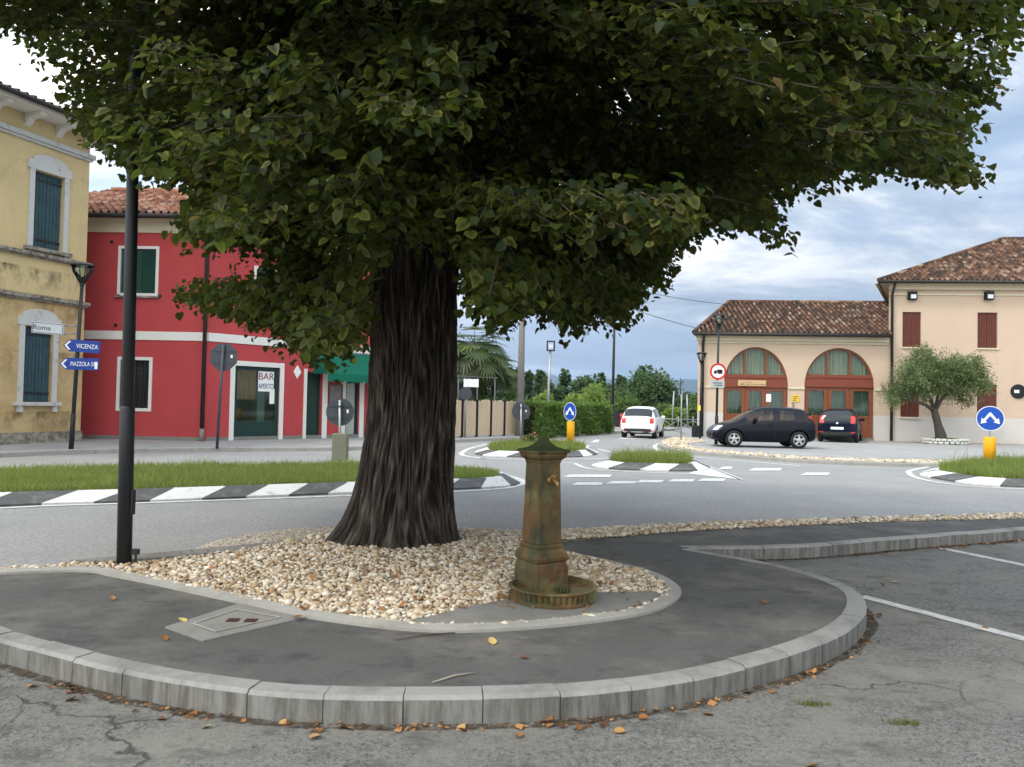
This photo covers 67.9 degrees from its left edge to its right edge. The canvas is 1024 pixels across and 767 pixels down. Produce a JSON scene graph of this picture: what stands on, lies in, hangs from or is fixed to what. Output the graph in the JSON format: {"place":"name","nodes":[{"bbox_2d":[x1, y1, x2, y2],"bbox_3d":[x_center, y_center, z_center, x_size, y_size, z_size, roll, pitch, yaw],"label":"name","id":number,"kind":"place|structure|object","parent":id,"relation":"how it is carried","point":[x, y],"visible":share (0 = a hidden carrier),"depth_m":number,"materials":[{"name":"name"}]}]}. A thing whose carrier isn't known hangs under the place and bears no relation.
{"place":"outdoors","nodes":[
{"label":"outdoors","id":0,"kind":"place"},
{"bbox_2d":[0,81,122,444],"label":"yellow house","id":1,"kind":"structure","parent":0,"point":[45,159],"depth_m":21.55,"materials":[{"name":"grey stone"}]},
{"bbox_2d":[80,187,370,440],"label":"red house","id":2,"kind":"structure","parent":0,"point":[177,381],"depth_m":24.46,"materials":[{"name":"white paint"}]},
{"bbox_2d":[233,366,278,436],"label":"glass door","id":3,"kind":"structure","parent":2,"relation":"in","point":[254,415],"depth_m":26.08,"materials":[{"name":"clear glass"}]},
{"bbox_2d":[258,371,273,391],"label":"bar sign","id":4,"kind":"object","parent":2,"relation":"attached to","point":[265,381],"visible":1,"depth_m":26.02,"materials":[{"name":"white paper"}]},
{"bbox_2d":[306,372,319,434],"bbox_3d":[-7.253,0.784,27.471,0.055,2.384,0.665,0,-2,41],"label":"door","id":5,"kind":"structure","parent":2,"relation":"in","point":[313,380],"depth_m":27.50,"materials":[{"name":"green wood"}]},
{"bbox_2d":[314,352,369,382],"bbox_3d":[-5.767,-0.579,28.214,0.905,1.173,3.116,0,-2,41],"label":"awning","id":6,"kind":"object","parent":2,"relation":"attached to","point":[356,372],"visible":0.43,"depth_m":27.69,"materials":[{"name":"fabric"}]},
{"bbox_2d":[345,382,357,433],"bbox_3d":[-6.120,0.953,28.704,0.060,2.158,0.636,0,-2,41],"label":"glass door","id":7,"kind":"structure","parent":2,"relation":"in","point":[351,388],"depth_m":28.79,"materials":[{"name":"glass"}]},
{"bbox_2d":[2,466,495,491],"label":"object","id":8,"kind":"structure","parent":0,"point":[195,485],"depth_m":11.88,"materials":[{"name":"green plant"}]},
{"bbox_2d":[0,455,504,491],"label":"grass","id":9,"kind":"structure","parent":8,"relation":"on","point":[146,475],"depth_m":12.85,"materials":[{"name":"green plant"}]},
{"bbox_2d":[326,398,353,460],"bbox_3d":[-3.954,1.061,17.376,0.641,1.460,0.240,1,-2,0],"label":"traffic sign","id":10,"kind":"object","parent":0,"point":[339,412],"visible":0.88,"depth_m":17.41,"materials":[{"name":"metal"}]},
{"bbox_2d":[0,427,682,451],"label":"pavement","id":11,"kind":"structure","parent":0,"point":[114,443],"depth_m":22.82,"materials":[{"name":"concrete"}]},
{"bbox_2d":[68,262,95,448],"bbox_3d":[-11.088,-0.676,19.485,0.605,4.862,0.605,1,-2,0],"label":"street lamp","id":12,"kind":"object","parent":11,"relation":"on","point":[82,281],"visible":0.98,"depth_m":19.45,"materials":[{"name":"metal"}]},
{"bbox_2d":[31,321,76,335],"bbox_3d":[-11.736,-1.404,19.494,1.083,0.310,0.064,5,-2,-6],"label":"street name sign","id":13,"kind":"object","parent":12,"relation":"attached to","point":[48,328],"visible":1,"depth_m":19.46,"materials":[{"name":"metal"}]},
{"bbox_2d":[59,358,98,369],"bbox_3d":[-11.068,-0.498,19.467,0.970,0.300,0.125,1,-2,-3],"label":"direction sign","id":14,"kind":"object","parent":12,"relation":"attached to","point":[79,363],"visible":1,"depth_m":19.41,"materials":[{"name":"metal"}]},
{"bbox_2d":[63,339,100,353],"bbox_3d":[-11.011,-0.953,19.483,0.920,0.310,0.125,4,-2,-3],"label":"direction sign","id":15,"kind":"object","parent":12,"relation":"attached to","point":[73,345],"visible":1,"depth_m":19.43,"materials":[{"name":"metal"}]},
{"bbox_2d":[459,379,478,437],"bbox_3d":[-1.751,0.995,30.498,0.780,2.345,0.085,1,-2,0],"label":"signpost","id":16,"kind":"object","parent":11,"relation":"on","point":[465,392],"visible":1,"depth_m":30.48,"materials":[{"name":"metal"}]},
{"bbox_2d":[457,376,497,401],"bbox_3d":[-2.114,1.011,39.986,2.708,2.851,0.080,1,-2,0],"label":"pergola frame","id":17,"kind":"object","parent":11,"relation":"on","point":[494,378],"visible":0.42,"depth_m":39.98,"materials":[{"name":"grey metal"}]},
{"bbox_2d":[457,325,511,396],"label":"palm tree","id":18,"kind":"object","parent":11,"relation":"on","point":[472,361],"visible":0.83,"depth_m":40.32,"materials":[{"name":"green plant"}]},
{"bbox_2d":[455,399,515,436],"bbox_3d":[-1.446,1.422,31.304,0.100,1.548,5.718,0,-2,36],"label":"wooden fence","id":19,"kind":"object","parent":11,"relation":"on","point":[488,417],"visible":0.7,"depth_m":31.73,"materials":[{"name":"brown wood"}]},
{"bbox_2d":[470,354,517,396],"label":"palm tree","id":20,"kind":"object","parent":11,"relation":"on","point":[510,381],"visible":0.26,"depth_m":42.23,"materials":[{"name":"green plant"}]},
{"bbox_2d":[516,319,524,435],"bbox_3d":[0.411,-1.502,33.042,0.339,7.802,0.361,2,-2,-35],"label":"utility pole","id":21,"kind":"object","parent":11,"relation":"on","point":[520,377],"visible":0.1,"depth_m":32.91,"materials":[{"name":"concrete"}]},
{"bbox_2d":[532,389,553,401],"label":"leafy bush","id":22,"kind":"object","parent":11,"relation":"on","point":[542,396],"visible":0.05,"depth_m":59.86,"materials":[{"name":"green plant"}]},
{"bbox_2d":[546,341,554,402],"bbox_3d":[1.717,0.261,34.506,0.396,4.411,0.160,1,-2,0],"label":"lamp post","id":23,"kind":"object","parent":11,"relation":"on","point":[549,371],"visible":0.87,"depth_m":34.48,"materials":[{"name":"metal"}]},
{"bbox_2d":[515,398,614,437],"bbox_3d":[2.766,1.676,37.346,1.796,1.828,9.573,0,-2,28],"label":"hedge","id":24,"kind":"object","parent":11,"relation":"on","point":[544,419],"visible":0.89,"depth_m":35.43,"materials":[{"name":"green plant"}]},
{"bbox_2d":[565,390,582,401],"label":"leafy bush","id":25,"kind":"object","parent":11,"relation":"on","point":[574,397],"visible":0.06,"depth_m":57.82,"materials":[{"name":"green plant"}]},
{"bbox_2d":[576,378,610,403],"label":"leafy bush","id":26,"kind":"object","parent":11,"relation":"on","point":[590,395],"visible":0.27,"depth_m":55.27,"materials":[{"name":"green plant"}]},
{"bbox_2d":[611,328,614,409],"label":"lamp post","id":27,"kind":"object","parent":11,"relation":"on","point":[613,376],"visible":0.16,"depth_m":46.99,"materials":[{"name":"metal"}]},
{"bbox_2d":[612,410,619,426],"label":"post box","id":28,"kind":"object","parent":27,"relation":"attached to","point":[616,418],"visible":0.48,"depth_m":46.53,"materials":[{"name":"metal"}]},
{"bbox_2d":[195,526,590,584],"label":"gravel mound ground","id":29,"kind":"structure","parent":0,"point":[276,535],"depth_m":7.59,"materials":[{"name":"beige gravel"}]},
{"bbox_2d":[0,611,877,729],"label":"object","id":30,"kind":"structure","parent":0,"point":[100,694],"depth_m":3.71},
{"bbox_2d":[41,610,888,733],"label":"leaf litter","id":31,"kind":"object","parent":30,"relation":"on","point":[603,723],"visible":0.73,"depth_m":3.60,"materials":[{"name":"brown plant"}]},
{"bbox_2d":[0,540,1023,766],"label":"car park","id":32,"kind":"structure","parent":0,"point":[959,687],"depth_m":3.57,"materials":[{"name":"grey asphalt"}]},
{"bbox_2d":[0,548,866,724],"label":"kerb","id":33,"kind":"structure","parent":32,"relation":"on","point":[844,631],"depth_m":3.69,"materials":[{"name":"concrete"}]},
{"bbox_2d":[787,697,836,707],"bbox_3d":[1.515,1.606,3.848,0.264,0.053,0.095,1,-2,0],"label":"weed tuft","id":34,"kind":"object","parent":32,"relation":"on","point":[812,703],"visible":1,"depth_m":3.85,"materials":[{"name":"green plant"}]},
{"bbox_2d":[880,715,929,725],"bbox_3d":[1.894,1.613,3.649,0.240,0.042,0.086,1,-2,0],"label":"weed tuft","id":35,"kind":"object","parent":32,"relation":"on","point":[904,721],"visible":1,"depth_m":3.64,"materials":[{"name":"green plant"}]},
{"bbox_2d":[862,548,1023,640],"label":"bay markings","id":36,"kind":"object","parent":32,"relation":"on","point":[978,626],"visible":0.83,"depth_m":5.67,"materials":[{"name":"paint"}]},
{"bbox_2d":[0,518,1023,689],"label":"footpath","id":37,"kind":"structure","parent":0,"point":[719,610],"depth_m":4.57,"materials":[{"name":"grey asphalt"}]},
{"bbox_2d":[70,539,303,563],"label":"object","id":38,"kind":"structure","parent":37,"relation":"on","point":[160,555],"depth_m":6.50,"materials":[{"name":"concrete"}]},
{"bbox_2d":[165,603,305,641],"bbox_3d":[-1.690,1.470,4.627,0.614,0.043,0.688,0,-2,26],"label":"inspection cover","id":39,"kind":"object","parent":37,"relation":"on","point":[238,618],"visible":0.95,"depth_m":4.63,"materials":[{"name":"concrete"}]},
{"bbox_2d":[0,550,681,632],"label":"path edging kerb","id":40,"kind":"structure","parent":37,"relation":"on","point":[673,596],"depth_m":4.91,"materials":[{"name":"concrete"}]},
{"bbox_2d":[0,431,1023,566],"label":"road","id":41,"kind":"structure","parent":0,"point":[44,535],"depth_m":11.82,"materials":[{"name":"grey asphalt"}]},
{"bbox_2d":[0,464,519,506],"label":"island kerb","id":42,"kind":"structure","parent":41,"relation":"on","point":[62,497],"depth_m":11.34,"materials":[{"name":"white concrete"}]},
{"bbox_2d":[0,428,689,457],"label":"kerb","id":43,"kind":"structure","parent":41,"relation":"on","point":[111,450],"depth_m":21.08,"materials":[{"name":"concrete"}]},
{"bbox_2d":[210,344,236,448],"bbox_3d":[-8.130,0.351,21.302,0.756,2.945,0.097,1,-2,0],"label":"traffic sign","id":44,"kind":"object","parent":43,"relation":"on","point":[223,357],"visible":1,"depth_m":21.36,"materials":[{"name":"grey metal"}]},
{"bbox_2d":[0,436,1018,507],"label":"road markings","id":45,"kind":"object","parent":41,"relation":"on","point":[711,471],"visible":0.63,"depth_m":16.21,"materials":[{"name":"paint"}]},
{"bbox_2d":[475,446,597,457],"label":"island kerb","id":46,"kind":"structure","parent":41,"relation":"on","point":[585,452],"depth_m":21.97,"materials":[{"name":"white concrete"}]},
{"bbox_2d":[621,406,664,438],"bbox_3d":[6.468,1.879,37.347,1.972,1.513,3.708,1,-2,18],"label":"white car","id":47,"kind":"object","parent":41,"relation":"on","point":[639,420],"visible":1,"depth_m":35.74,"materials":[{"name":"white paint"}]},
{"bbox_2d":[592,459,709,471],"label":"island kerb","id":48,"kind":"structure","parent":41,"relation":"on","point":[694,465],"depth_m":18.07,"materials":[{"name":"white concrete"}]},
{"bbox_2d":[659,439,938,466],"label":"kerb","id":49,"kind":"structure","parent":41,"relation":"on","point":[897,464],"depth_m":21.32,"materials":[{"name":"concrete"}]},
{"bbox_2d":[681,527,1023,559],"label":"kerb","id":50,"kind":"structure","parent":41,"relation":"on","point":[821,549],"depth_m":8.01,"materials":[{"name":"concrete"}]},
{"bbox_2d":[920,467,1023,487],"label":"island kerb","id":51,"kind":"structure","parent":41,"relation":"on","point":[935,473],"depth_m":16.18,"materials":[{"name":"white concrete"}]},
{"bbox_2d":[0,0,1023,379],"label":"sky","id":52,"kind":"structure","parent":0,"point":[857,237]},
{"bbox_2d":[0,512,1023,624],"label":"gravel ground","id":53,"kind":"structure","parent":0,"point":[427,592],"depth_m":5.82,"materials":[{"name":"beige gravel"}]},
{"bbox_2d":[116,0,142,564],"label":"street lamp","id":54,"kind":"object","parent":53,"relation":"on","point":[126,505],"visible":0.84,"depth_m":6.17,"materials":[{"name":"metal"}]},
{"bbox_2d":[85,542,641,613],"bbox_3d":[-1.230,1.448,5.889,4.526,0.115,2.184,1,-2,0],"label":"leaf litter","id":55,"kind":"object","parent":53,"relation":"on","point":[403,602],"visible":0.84,"depth_m":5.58,"materials":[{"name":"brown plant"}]},
{"bbox_2d":[0,0,1023,551],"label":"linden tree","id":56,"kind":"object","parent":53,"relation":"on","point":[414,158],"visible":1,"depth_m":5.49,"materials":[{"name":"green plant"}]},
{"bbox_2d":[412,591,660,622],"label":"fountain pavement slab","id":57,"kind":"structure","parent":53,"relation":"on","point":[497,612],"depth_m":4.97,"materials":[{"name":"concrete"}]},
{"bbox_2d":[509,437,596,609],"bbox_3d":[0.294,0.944,5.327,0.616,1.113,0.627,1,-2,0],"label":"drinking fountain","id":58,"kind":"object","parent":57,"relation":"on","point":[542,579],"visible":1,"depth_m":5.35,"materials":[{"name":"metal"}]},
{"bbox_2d":[457,375,697,394],"bbox_3d":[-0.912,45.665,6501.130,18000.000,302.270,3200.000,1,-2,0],"label":"hills","id":59,"kind":"structure","parent":0,"point":[690,385],"depth_m":5738.49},
{"bbox_2d":[662,437,959,462],"bbox_3d":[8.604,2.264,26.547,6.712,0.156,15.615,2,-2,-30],"label":"gravel","id":60,"kind":"structure","parent":0,"point":[683,442],"depth_m":23.06,"materials":[{"name":"beige gravel"}]},
{"bbox_2d":[672,426,1023,462],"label":"plaza pavement","id":61,"kind":"structure","parent":0,"point":[848,449],"depth_m":27.81,"materials":[{"name":"concrete"}]},
{"bbox_2d":[662,416,696,429],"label":"railing","id":62,"kind":"object","parent":61,"relation":"on","point":[692,421],"visible":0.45,"depth_m":47.53,"materials":[{"name":"metal"}]},
{"bbox_2d":[680,378,682,439],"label":"traffic sign","id":63,"kind":"object","parent":61,"relation":"on","point":[681,385],"visible":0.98,"depth_m":31.96,"materials":[{"name":"metal"}]},
{"bbox_2d":[696,352,706,438],"bbox_3d":[8.633,0.553,34.690,0.515,4.010,0.515,1,-2,0],"label":"street lamp","id":64,"kind":"object","parent":61,"relation":"on","point":[701,364],"visible":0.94,"depth_m":34.65,"materials":[{"name":"metal"}]},
{"bbox_2d":[712,314,724,444],"bbox_3d":[7.942,-0.146,29.302,0.538,5.090,0.538,1,-2,0],"label":"street lamp","id":65,"kind":"object","parent":61,"relation":"on","point":[722,316],"visible":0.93,"depth_m":29.27,"materials":[{"name":"metal"}]},
{"bbox_2d":[710,363,725,379],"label":"traffic sign","id":66,"kind":"object","parent":65,"relation":"attached to","point":[717,371],"visible":1,"depth_m":29.20,"materials":[{"name":"metal"}]},
{"bbox_2d":[711,380,724,387],"bbox_3d":[7.906,0.019,29.190,0.520,0.280,0.014,1,-2,0],"label":"supplementary plate","id":67,"kind":"object","parent":65,"relation":"attached to","point":[717,383],"visible":1,"depth_m":29.18,"materials":[{"name":"white metal"}]},
{"bbox_2d":[706,407,815,448],"bbox_3d":[9.117,1.588,28.064,3.667,1.492,1.956,1,-2,4],"label":"parked car","id":68,"kind":"object","parent":61,"relation":"on","point":[795,427],"visible":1,"depth_m":27.29,"materials":[{"name":"black paint"}]},
{"bbox_2d":[692,300,892,440],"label":"arched building","id":69,"kind":"structure","parent":61,"relation":"on","point":[819,357],"depth_m":36.80,"materials":[{"name":"beige paint"}]},
{"bbox_2d":[723,387,744,420],"bbox_3d":[10.787,1.331,36.948,1.017,2.323,0.080,1,-2,5],"label":"glazed door","id":70,"kind":"structure","parent":69,"relation":"in","point":[726,416],"depth_m":36.93,"materials":[{"name":"brown wood"}]},
{"bbox_2d":[738,380,765,385],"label":"shop sign","id":71,"kind":"object","parent":69,"relation":"attached to","point":[751,382],"visible":1,"depth_m":36.76,"materials":[{"name":"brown wood"}]},
{"bbox_2d":[745,387,764,419],"bbox_3d":[11.781,1.349,36.856,0.946,2.323,0.080,1,-2,5],"label":"glazed door","id":72,"kind":"structure","parent":69,"relation":"in","point":[749,416],"depth_m":36.84,"materials":[{"name":"brown wood"}]},
{"bbox_2d":[765,388,786,419],"bbox_3d":[12.758,1.366,36.763,1.002,2.323,0.080,1,-2,5],"label":"glazed door","id":73,"kind":"structure","parent":69,"relation":"in","point":[767,390],"depth_m":36.73,"materials":[{"name":"brown wood"}]},
{"bbox_2d":[804,387,827,436],"bbox_3d":[14.612,1.364,36.591,1.077,2.392,0.080,1,-2,5],"label":"glazed door","id":74,"kind":"structure","parent":69,"relation":"in","point":[815,418],"depth_m":36.56,"materials":[{"name":"brown wood"}]},
{"bbox_2d":[827,387,848,408],"bbox_3d":[15.658,1.382,36.493,1.000,2.392,0.080,1,-2,5],"label":"glazed door","id":75,"kind":"structure","parent":69,"relation":"in","point":[830,389],"depth_m":36.48,"materials":[{"name":"brown wood"}]},
{"bbox_2d":[849,388,872,437],"bbox_3d":[16.696,1.400,36.396,1.061,2.392,0.080,1,-2,5],"label":"glazed door","id":76,"kind":"structure","parent":69,"relation":"in","point":[867,424],"depth_m":36.34,"materials":[{"name":"brown wood"}]},
{"bbox_2d":[817,408,864,442],"bbox_3d":[15.066,1.889,34.826,1.956,1.492,3.667,0,-2,28],"label":"parked car","id":77,"kind":"object","parent":61,"relation":"on","point":[839,422],"visible":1,"depth_m":33.32,"materials":[{"name":"black paint"}]},
{"bbox_2d":[921,438,969,444],"bbox_3d":[19.482,2.573,34.194,2.008,0.280,1.654,1,-2,0],"label":"stone planter","id":78,"kind":"object","parent":61,"relation":"on","point":[946,441],"visible":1,"depth_m":33.57,"materials":[{"name":"stone"}]},
{"bbox_2d":[868,339,997,437],"bbox_3d":[19.037,0.381,34.046,5.181,4.642,2.970,1,-2,0],"label":"olive tree","id":79,"kind":"object","parent":78,"relation":"in","point":[946,377],"visible":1,"depth_m":33.87,"materials":[{"name":"green plant"}]},
{"bbox_2d":[755,539,1023,559],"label":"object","id":80,"kind":"structure","parent":0,"point":[889,550],"depth_m":8.16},
{"bbox_2d":[753,540,1020,561],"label":"leaf litter","id":81,"kind":"object","parent":80,"relation":"on","point":[926,547],"visible":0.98,"depth_m":8.45,"materials":[{"name":"brown plant"}]},
{"bbox_2d":[875,237,1023,443],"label":"tall house","id":82,"kind":"structure","parent":0,"point":[950,308],"depth_m":35.97,"materials":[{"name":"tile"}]},
{"bbox_2d":[984,291,993,299],"bbox_3d":[22.466,-4.135,35.774,0.400,0.400,0.222,1,-2,5],"label":"wall light","id":83,"kind":"object","parent":82,"relation":"attached to","point":[988,295],"visible":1,"depth_m":35.69,"materials":[{"name":"black glass"}]},
{"bbox_2d":[1010,384,1023,398],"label":"round wall sign","id":84,"kind":"object","parent":82,"relation":"attached to","point":[1017,391],"visible":1,"depth_m":35.58,"materials":[{"name":"grey metal"}]},
{"label":"ground","id":85,"kind":"structure","parent":0,"visible":0},
{"bbox_2d":[456,389,516,401],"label":"garden tree","id":86,"kind":"object","parent":85,"relation":"on","point":[484,397],"visible":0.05,"depth_m":40.72,"materials":[{"name":"green plant"}]},
{"bbox_2d":[524,370,534,400],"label":"poplar tree","id":87,"kind":"object","parent":85,"relation":"on","point":[528,381],"visible":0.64,"depth_m":117.58,"materials":[{"name":"green plant"}]},
{"bbox_2d":[531,369,547,399],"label":"poplar tree","id":88,"kind":"object","parent":85,"relation":"on","point":[540,377],"visible":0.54,"depth_m":114.41,"materials":[{"name":"green plant"}]},
{"bbox_2d":[540,379,564,401],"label":"tree","id":89,"kind":"object","parent":85,"relation":"on","point":[557,392],"visible":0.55,"depth_m":109.01,"materials":[{"name":"green plant"}]},
{"bbox_2d":[556,368,571,398],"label":"poplar tree","id":90,"kind":"object","parent":85,"relation":"on","point":[565,379],"visible":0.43,"depth_m":117.67,"materials":[{"name":"green plant"}]},
{"bbox_2d":[568,376,590,399],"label":"tree","id":91,"kind":"object","parent":85,"relation":"on","point":[579,383],"visible":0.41,"depth_m":111.42,"materials":[{"name":"green plant"}]},
{"bbox_2d":[584,373,599,389],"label":"tree","id":92,"kind":"object","parent":85,"relation":"on","point":[591,380],"visible":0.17,"depth_m":115.54,"materials":[{"name":"green plant"}]},
{"bbox_2d":[596,372,606,387],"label":"poplar tree","id":93,"kind":"object","parent":85,"relation":"on","point":[602,377],"visible":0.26,"depth_m":124.67,"materials":[{"name":"green plant"}]},
{"bbox_2d":[600,383,620,400],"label":"tree","id":94,"kind":"object","parent":85,"relation":"on","point":[608,386],"visible":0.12,"depth_m":104.51,"materials":[{"name":"green plant"}]},
{"bbox_2d":[604,388,621,409],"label":"leafy bush","id":95,"kind":"object","parent":85,"relation":"on","point":[616,399],"visible":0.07,"depth_m":59.84,"materials":[{"name":"green plant"}]},
{"bbox_2d":[614,374,627,391],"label":"poplar tree","id":96,"kind":"object","parent":85,"relation":"on","point":[619,379],"visible":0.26,"depth_m":119.58,"materials":[{"name":"green plant"}]},
{"bbox_2d":[614,392,642,413],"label":"leafy bush","id":97,"kind":"object","parent":85,"relation":"on","point":[622,405],"visible":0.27,"depth_m":56.60,"materials":[{"name":"green plant"}]},
{"bbox_2d":[616,364,683,408],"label":"round tree","id":98,"kind":"object","parent":85,"relation":"on","point":[650,387],"visible":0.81,"depth_m":70.41,"materials":[{"name":"green plant"}]},
{"bbox_2d":[652,402,670,415],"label":"leafy bush","id":99,"kind":"object","parent":85,"relation":"on","point":[661,407],"visible":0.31,"depth_m":57.68,"materials":[{"name":"green plant"}]},
{"bbox_2d":[660,405,689,426],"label":"leafy bush","id":100,"kind":"object","parent":85,"relation":"on","point":[676,413],"visible":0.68,"depth_m":53.67,"materials":[{"name":"green plant"}]},
{"bbox_2d":[674,395,691,411],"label":"tree","id":101,"kind":"object","parent":85,"relation":"on","point":[684,404],"visible":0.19,"depth_m":83.94,"materials":[{"name":"green plant"}]},
{"bbox_2d":[684,403,696,426],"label":"leafy bush","id":102,"kind":"object","parent":85,"relation":"on","point":[692,410],"visible":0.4,"depth_m":55.52,"materials":[{"name":"green plant"}]},
{"label":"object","id":103,"kind":"structure","parent":0,"visible":0},
{"bbox_2d":[512,402,529,440],"bbox_3d":[0.307,1.391,26.583,0.644,1.467,0.092,1,-2,0],"label":"traffic sign","id":104,"kind":"object","parent":103,"relation":"on","point":[520,411],"visible":0.98,"depth_m":26.63,"materials":[{"name":"metal"}]},
{"bbox_2d":[488,435,586,450],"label":"grass","id":105,"kind":"structure","parent":103,"relation":"on","point":[516,444],"depth_m":23.38,"materials":[{"name":"green plant"}]},
{"bbox_2d":[564,402,575,441],"bbox_3d":[2.048,1.411,26.497,0.266,1.510,0.642,2,-2,-38],"label":"traffic sign","id":106,"kind":"object","parent":103,"relation":"on","point":[569,411],"visible":0.91,"depth_m":26.40,"materials":[{"name":"metal"}]},
{"label":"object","id":107,"kind":"structure","parent":0,"visible":0},
{"bbox_2d":[933,444,1023,478],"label":"grass","id":108,"kind":"structure","parent":107,"relation":"on","point":[1003,466],"depth_m":17.60,"materials":[{"name":"green plant"}]},
{"bbox_2d":[976,406,1004,459],"bbox_3d":[12.957,1.412,20.614,0.683,1.608,0.295,1,-2,20],"label":"traffic sign","id":109,"kind":"object","parent":107,"relation":"on","point":[990,418],"visible":0.95,"depth_m":20.55,"materials":[{"name":"metal"}]},
{"label":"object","id":110,"kind":"structure","parent":0,"visible":0},
{"bbox_2d":[606,441,696,463],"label":"grass","id":111,"kind":"structure","parent":110,"relation":"on","point":[659,456],"depth_m":18.69,"materials":[{"name":"green plant"}]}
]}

